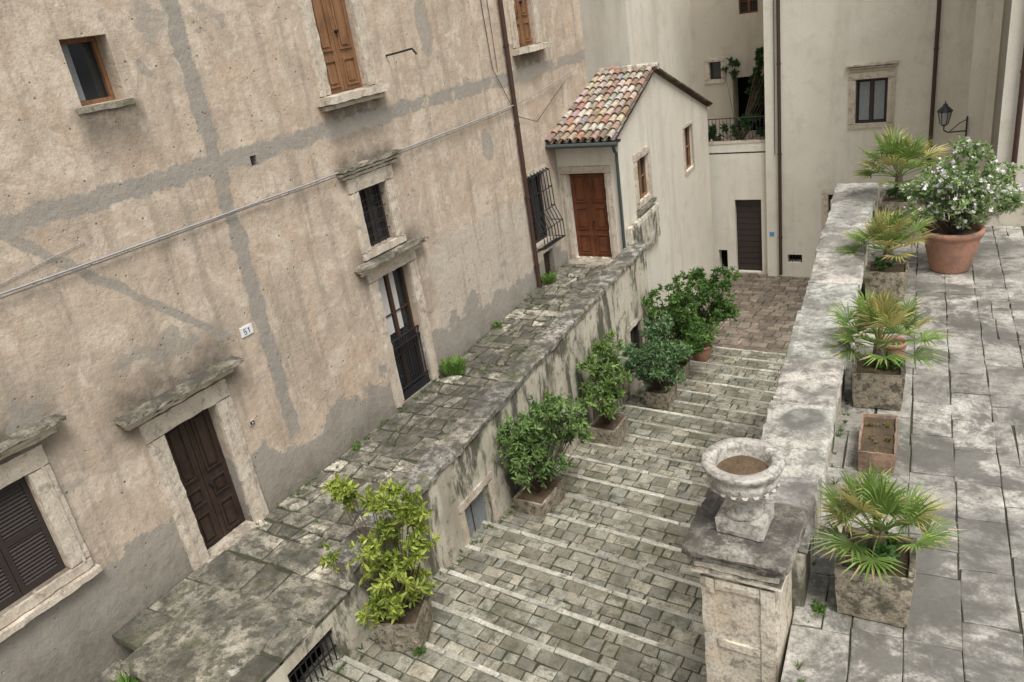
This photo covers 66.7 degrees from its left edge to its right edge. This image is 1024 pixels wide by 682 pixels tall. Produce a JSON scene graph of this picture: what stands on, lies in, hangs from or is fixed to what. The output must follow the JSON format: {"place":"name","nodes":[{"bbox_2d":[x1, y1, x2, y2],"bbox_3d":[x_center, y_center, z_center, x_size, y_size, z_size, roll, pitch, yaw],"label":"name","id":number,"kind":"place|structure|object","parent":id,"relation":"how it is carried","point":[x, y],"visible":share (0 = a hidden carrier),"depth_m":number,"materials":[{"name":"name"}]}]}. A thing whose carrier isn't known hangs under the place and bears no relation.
{"place":"outdoors","nodes":[
{"label":"outdoors","id":0,"kind":"place"},
{"bbox_2d":[90,262,606,681],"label":"walkway pavement","id":1,"kind":"structure","parent":0,"point":[271,557],"depth_m":12.82,"materials":[{"name":"stone"}]},
{"bbox_2d":[108,671,141,681],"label":"weeds","id":2,"kind":"object","parent":1,"relation":"on","point":[126,678],"visible":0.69,"depth_m":10.29,"materials":[{"name":"green plant"}]},
{"bbox_2d":[119,583,297,681],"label":"stone landing slab","id":3,"kind":"structure","parent":1,"relation":"on","point":[217,632],"depth_m":10.40,"materials":[{"name":"grey stone"}]},
{"bbox_2d":[351,439,361,449],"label":"weeds","id":4,"kind":"object","parent":1,"relation":"on","point":[355,447],"visible":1,"depth_m":14.65,"materials":[{"name":"green plant"}]},
{"bbox_2d":[438,354,466,375],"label":"weeds","id":5,"kind":"object","parent":1,"relation":"on","point":[456,365],"visible":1,"depth_m":16.85,"materials":[{"name":"green plant"}]},
{"bbox_2d":[491,321,502,327],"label":"weeds","id":6,"kind":"object","parent":1,"relation":"on","point":[497,324],"visible":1,"depth_m":18.63,"materials":[{"name":"green plant"}]},
{"bbox_2d":[541,271,556,284],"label":"weeds","id":7,"kind":"object","parent":1,"relation":"on","point":[547,278],"visible":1,"depth_m":20.47,"materials":[{"name":"green plant"}]},
{"bbox_2d":[665,272,808,355],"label":"alley pavement","id":8,"kind":"structure","parent":0,"point":[769,307],"depth_m":26.05,"materials":[{"name":"stone"}]},
{"label":"ground","id":9,"kind":"structure","parent":0,"visible":0},
{"bbox_2d":[0,0,587,681],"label":"walls","id":10,"kind":"structure","parent":9,"relation":"on","point":[224,114],"depth_m":11.85,"materials":[{"name":"paint"}]},
{"bbox_2d":[239,323,253,337],"bbox_3d":[-4.239,-0.167,12.436,0.024,0.160,0.240,6,27,31],"label":"house number sign","id":11,"kind":"object","parent":10,"relation":"attached to","point":[246,330],"visible":1,"depth_m":12.42,"materials":[{"name":"white ceramic"}]},
{"bbox_2d":[248,419,254,425],"bbox_3d":[-4.231,1.326,12.669,0.048,0.080,0.110,6,27,31],"label":"doorbell","id":12,"kind":"object","parent":10,"relation":"attached to","point":[251,422],"visible":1,"depth_m":12.65,"materials":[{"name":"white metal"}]},
{"bbox_2d":[0,0,550,611],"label":"doors and windows","id":13,"kind":"structure","parent":10,"relation":"attached to","point":[30,558],"depth_m":12.22,"materials":[{"name":"brown wood"}]},
{"bbox_2d":[0,0,554,642],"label":"stone surrounds","id":14,"kind":"object","parent":10,"relation":"attached to","point":[182,402],"visible":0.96,"depth_m":12.11,"materials":[{"name":"stone"}]},
{"bbox_2d":[0,0,574,298],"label":"wall cables and bracket","id":15,"kind":"object","parent":10,"relation":"attached to","point":[123,250],"visible":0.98,"depth_m":11.75,"materials":[{"name":"black metal"}]},
{"bbox_2d":[391,325,429,399],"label":"gate","id":16,"kind":"structure","parent":10,"relation":"on","point":[416,387],"depth_m":16.26,"materials":[{"name":"black metal"}]},
{"bbox_2d":[498,0,541,287],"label":"drain pipe","id":17,"kind":"object","parent":10,"relation":"attached to","point":[516,119],"visible":0.94,"depth_m":18.88,"materials":[{"name":"brown metal"}]},
{"bbox_2d":[527,167,565,251],"bbox_3d":[0.868,-3.400,20.142,0.378,1.973,1.186,6,27,31],"label":"window grille","id":18,"kind":"object","parent":10,"relation":"attached to","point":[549,244],"depth_m":20.12,"materials":[{"name":"black metal"}]},
{"bbox_2d":[266,281,651,681],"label":"retaining wall","id":19,"kind":"structure","parent":9,"relation":"on","point":[349,634],"depth_m":13.46,"materials":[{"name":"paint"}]},
{"bbox_2d":[288,312,645,681],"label":"cellar openings","id":20,"kind":"object","parent":19,"relation":"attached to","point":[472,512],"visible":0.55,"depth_m":14.01,"materials":[{"name":"black metal"}]},
{"bbox_2d":[327,243,647,585],"bbox_3d":[0.466,0.460,15.962,0.559,1.099,12.609,5,26,29],"label":"parapet coping","id":21,"kind":"object","parent":19,"relation":"on","point":[536,367],"visible":0.88,"depth_m":15.09,"materials":[{"name":"stone"}]},
{"bbox_2d":[298,343,784,681],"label":"stone staircase","id":22,"kind":"structure","parent":9,"relation":"on","point":[592,577],"depth_m":12.72,"materials":[{"name":"grey stone"}]},
{"bbox_2d":[317,472,440,651],"bbox_3d":[-1.870,3.075,10.927,1.873,2.638,1.246,-5,23,8],"label":"potted laurel shrub","id":23,"kind":"object","parent":22,"relation":"on","point":[401,617],"visible":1,"depth_m":10.77,"materials":[{"name":"green plant"}]},
{"bbox_2d":[411,644,426,654],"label":"weeds","id":24,"kind":"object","parent":22,"relation":"on","point":[419,650],"visible":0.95,"depth_m":10.95,"materials":[{"name":"green plant"}]},
{"bbox_2d":[495,389,595,516],"bbox_3d":[0.556,2.024,14.814,1.579,2.265,2.072,20,37,49],"label":"potted laurel shrub","id":25,"kind":"object","parent":22,"relation":"on","point":[541,493],"visible":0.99,"depth_m":14.42,"materials":[{"name":"green plant"}]},
{"bbox_2d":[256,238,876,681],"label":"grass tufts","id":26,"kind":"object","parent":22,"relation":"on","point":[798,666],"visible":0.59,"depth_m":13.50,"materials":[{"name":"green plant"}]},
{"bbox_2d":[575,329,633,446],"bbox_3d":[2.015,1.072,17.276,1.329,2.619,1.616,6,27,31],"label":"potted laurel shrub","id":27,"kind":"object","parent":22,"relation":"on","point":[608,425],"visible":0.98,"depth_m":17.13,"materials":[{"name":"green plant"}]},
{"bbox_2d":[614,310,693,409],"bbox_3d":[3.500,0.577,19.271,1.602,2.261,2.172,6,27,31],"label":"potted laurel shrub","id":28,"kind":"object","parent":22,"relation":"on","point":[660,392],"visible":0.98,"depth_m":19.19,"materials":[{"name":"green plant"}]},
{"bbox_2d":[640,274,718,379],"bbox_3d":[4.374,-0.266,21.005,2.256,2.906,2.044,6,27,31],"label":"potted laurel shrub","id":29,"kind":"object","parent":22,"relation":"on","point":[685,327],"visible":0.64,"depth_m":20.62,"materials":[{"name":"green plant"}]},
{"bbox_2d":[663,265,742,361],"bbox_3d":[5.436,-0.737,22.483,2.390,2.789,2.157,6,27,31],"label":"potted laurel shrub","id":30,"kind":"object","parent":22,"relation":"on","point":[718,305],"visible":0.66,"depth_m":22.07,"materials":[{"name":"green plant"}]},
{"bbox_2d":[555,72,714,356],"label":"walls","id":31,"kind":"structure","parent":9,"relation":"on","point":[663,113],"depth_m":23.71,"materials":[{"name":"beige paint"}]},
{"bbox_2d":[545,139,625,248],"bbox_3d":[2.050,-3.721,20.472,2.001,3.038,0.540,6,27,31],"label":"gutter","id":32,"kind":"object","parent":31,"relation":"attached to","point":[613,145],"visible":0.91,"depth_m":19.91,"materials":[{"name":"grey metal"}]},
{"bbox_2d":[559,121,694,264],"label":"stone surrounds","id":33,"kind":"object","parent":31,"relation":"attached to","point":[645,227],"visible":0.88,"depth_m":21.25,"materials":[{"name":"stone"}]},
{"bbox_2d":[544,62,712,143],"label":"tile roof","id":34,"kind":"structure","parent":31,"relation":"on","point":[602,107],"depth_m":20.85,"materials":[{"name":"tile"}]},
{"bbox_2d":[569,126,690,256],"bbox_3d":[4.314,-4.762,23.464,1.246,2.350,7.132,10,29,37],"label":"door and windows","id":35,"kind":"structure","parent":31,"relation":"attached to","point":[588,190],"depth_m":21.16,"materials":[{"name":"brown wood"}]},
{"bbox_2d":[579,0,693,89],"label":"pale townhouse","id":36,"kind":"structure","parent":9,"relation":"on","point":[622,32],"depth_m":26.13,"materials":[{"name":"beige paint"}]},
{"bbox_2d":[690,0,773,273],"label":"tan townhouse","id":37,"kind":"structure","parent":9,"relation":"on","point":[722,31],"depth_m":29.41,"materials":[{"name":"paint"}]},
{"bbox_2d":[708,46,764,143],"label":"balcony plants","id":38,"kind":"object","parent":37,"relation":"on","point":[756,78],"visible":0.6,"depth_m":28.71,"materials":[{"name":"green plant"}]},
{"bbox_2d":[704,0,773,270],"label":"windows and doors","id":39,"kind":"structure","parent":37,"relation":"in","point":[748,212],"depth_m":29.31,"materials":[{"name":"brown wood"}]},
{"bbox_2d":[681,489,808,681],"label":"stone pedestal","id":40,"kind":"object","parent":9,"relation":"on","point":[746,587],"visible":0.84,"depth_m":5.40,"materials":[{"name":"stone"}]},
{"bbox_2d":[701,437,784,541],"bbox_3d":[1.569,1.028,5.279,0.535,0.559,0.535,6,27,31],"label":"garden urn","id":41,"kind":"object","parent":40,"relation":"on","point":[743,479],"visible":1,"depth_m":5.22,"materials":[{"name":"stone"}]},
{"bbox_2d":[763,0,1023,277],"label":"cream townhouse","id":42,"kind":"structure","parent":9,"relation":"on","point":[844,80],"depth_m":24.83,"materials":[{"name":"paint"}]},
{"bbox_2d":[789,61,898,261],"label":"windows and doors","id":43,"kind":"structure","parent":42,"relation":"in","point":[873,105],"depth_m":25.11,"materials":[{"name":"beige stone"}]},
{"bbox_2d":[937,101,967,135],"bbox_3d":[11.580,-5.848,20.487,0.730,0.950,0.364,6,27,31],"label":"wall lantern","id":44,"kind":"object","parent":42,"relation":"attached to","point":[945,110],"depth_m":20.45,"materials":[{"name":"black metal"}]},
{"bbox_2d":[781,219,1023,681],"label":"terrace","id":45,"kind":"structure","parent":9,"relation":"on","point":[960,434],"depth_m":6.85,"materials":[{"name":"stone"}]},
{"bbox_2d":[810,599,827,615],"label":"weeds","id":46,"kind":"object","parent":45,"relation":"on","point":[817,607],"visible":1,"depth_m":5.77,"materials":[{"name":"green plant"}]},
{"bbox_2d":[857,412,897,474],"bbox_3d":[3.485,0.965,7.410,0.329,0.264,0.734,3,26,27],"label":"terracotta trough","id":47,"kind":"object","parent":45,"relation":"on","point":[877,441],"visible":1,"depth_m":7.25,"materials":[{"name":"ceramic"}]},
{"bbox_2d":[829,204,935,300],"bbox_3d":[5.082,-1.252,10.677,1.392,1.291,1.285,6,27,31],"label":"potted fan palm","id":48,"kind":"object","parent":45,"relation":"on","point":[887,270],"visible":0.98,"depth_m":10.54,"materials":[{"name":"plant"}]},
{"bbox_2d":[819,287,954,410],"bbox_3d":[3.884,0.034,8.119,1.306,1.287,1.370,6,27,31],"label":"potted fan palm","id":49,"kind":"object","parent":45,"relation":"on","point":[878,377],"visible":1,"depth_m":8.04,"materials":[{"name":"plant"}]},
{"bbox_2d":[807,460,967,627],"bbox_3d":[2.603,1.381,5.553,1.078,1.202,1.019,-8,23,1],"label":"potted fan palm","id":50,"kind":"object","parent":45,"relation":"on","point":[875,570],"visible":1,"depth_m":5.47,"materials":[{"name":"plant"}]},
{"bbox_2d":[759,182,1023,606],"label":"coping and wall","id":51,"kind":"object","parent":45,"relation":"on","point":[800,423],"visible":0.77,"depth_m":7.91,"materials":[{"name":"stone"}]},
{"bbox_2d":[883,335,907,354],"bbox_3d":[4.353,0.149,8.893,0.287,0.342,0.288,6,27,31],"label":"terracotta pot","id":52,"kind":"object","parent":45,"relation":"on","point":[901,347],"visible":0.34,"depth_m":8.76,"materials":[{"name":"ceramic"}]},
{"bbox_2d":[847,120,960,237],"bbox_3d":[6.403,-2.632,12.665,1.679,1.870,1.660,-5,23,10],"label":"potted fan palm","id":53,"kind":"object","parent":45,"relation":"on","point":[906,150],"visible":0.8,"depth_m":12.61,"materials":[{"name":"plant"}]},
{"bbox_2d":[897,134,1023,273],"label":"potted flowering shrub","id":54,"kind":"object","parent":45,"relation":"on","point":[953,243],"visible":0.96,"depth_m":10.85,"materials":[{"name":"green plant"}]}
]}

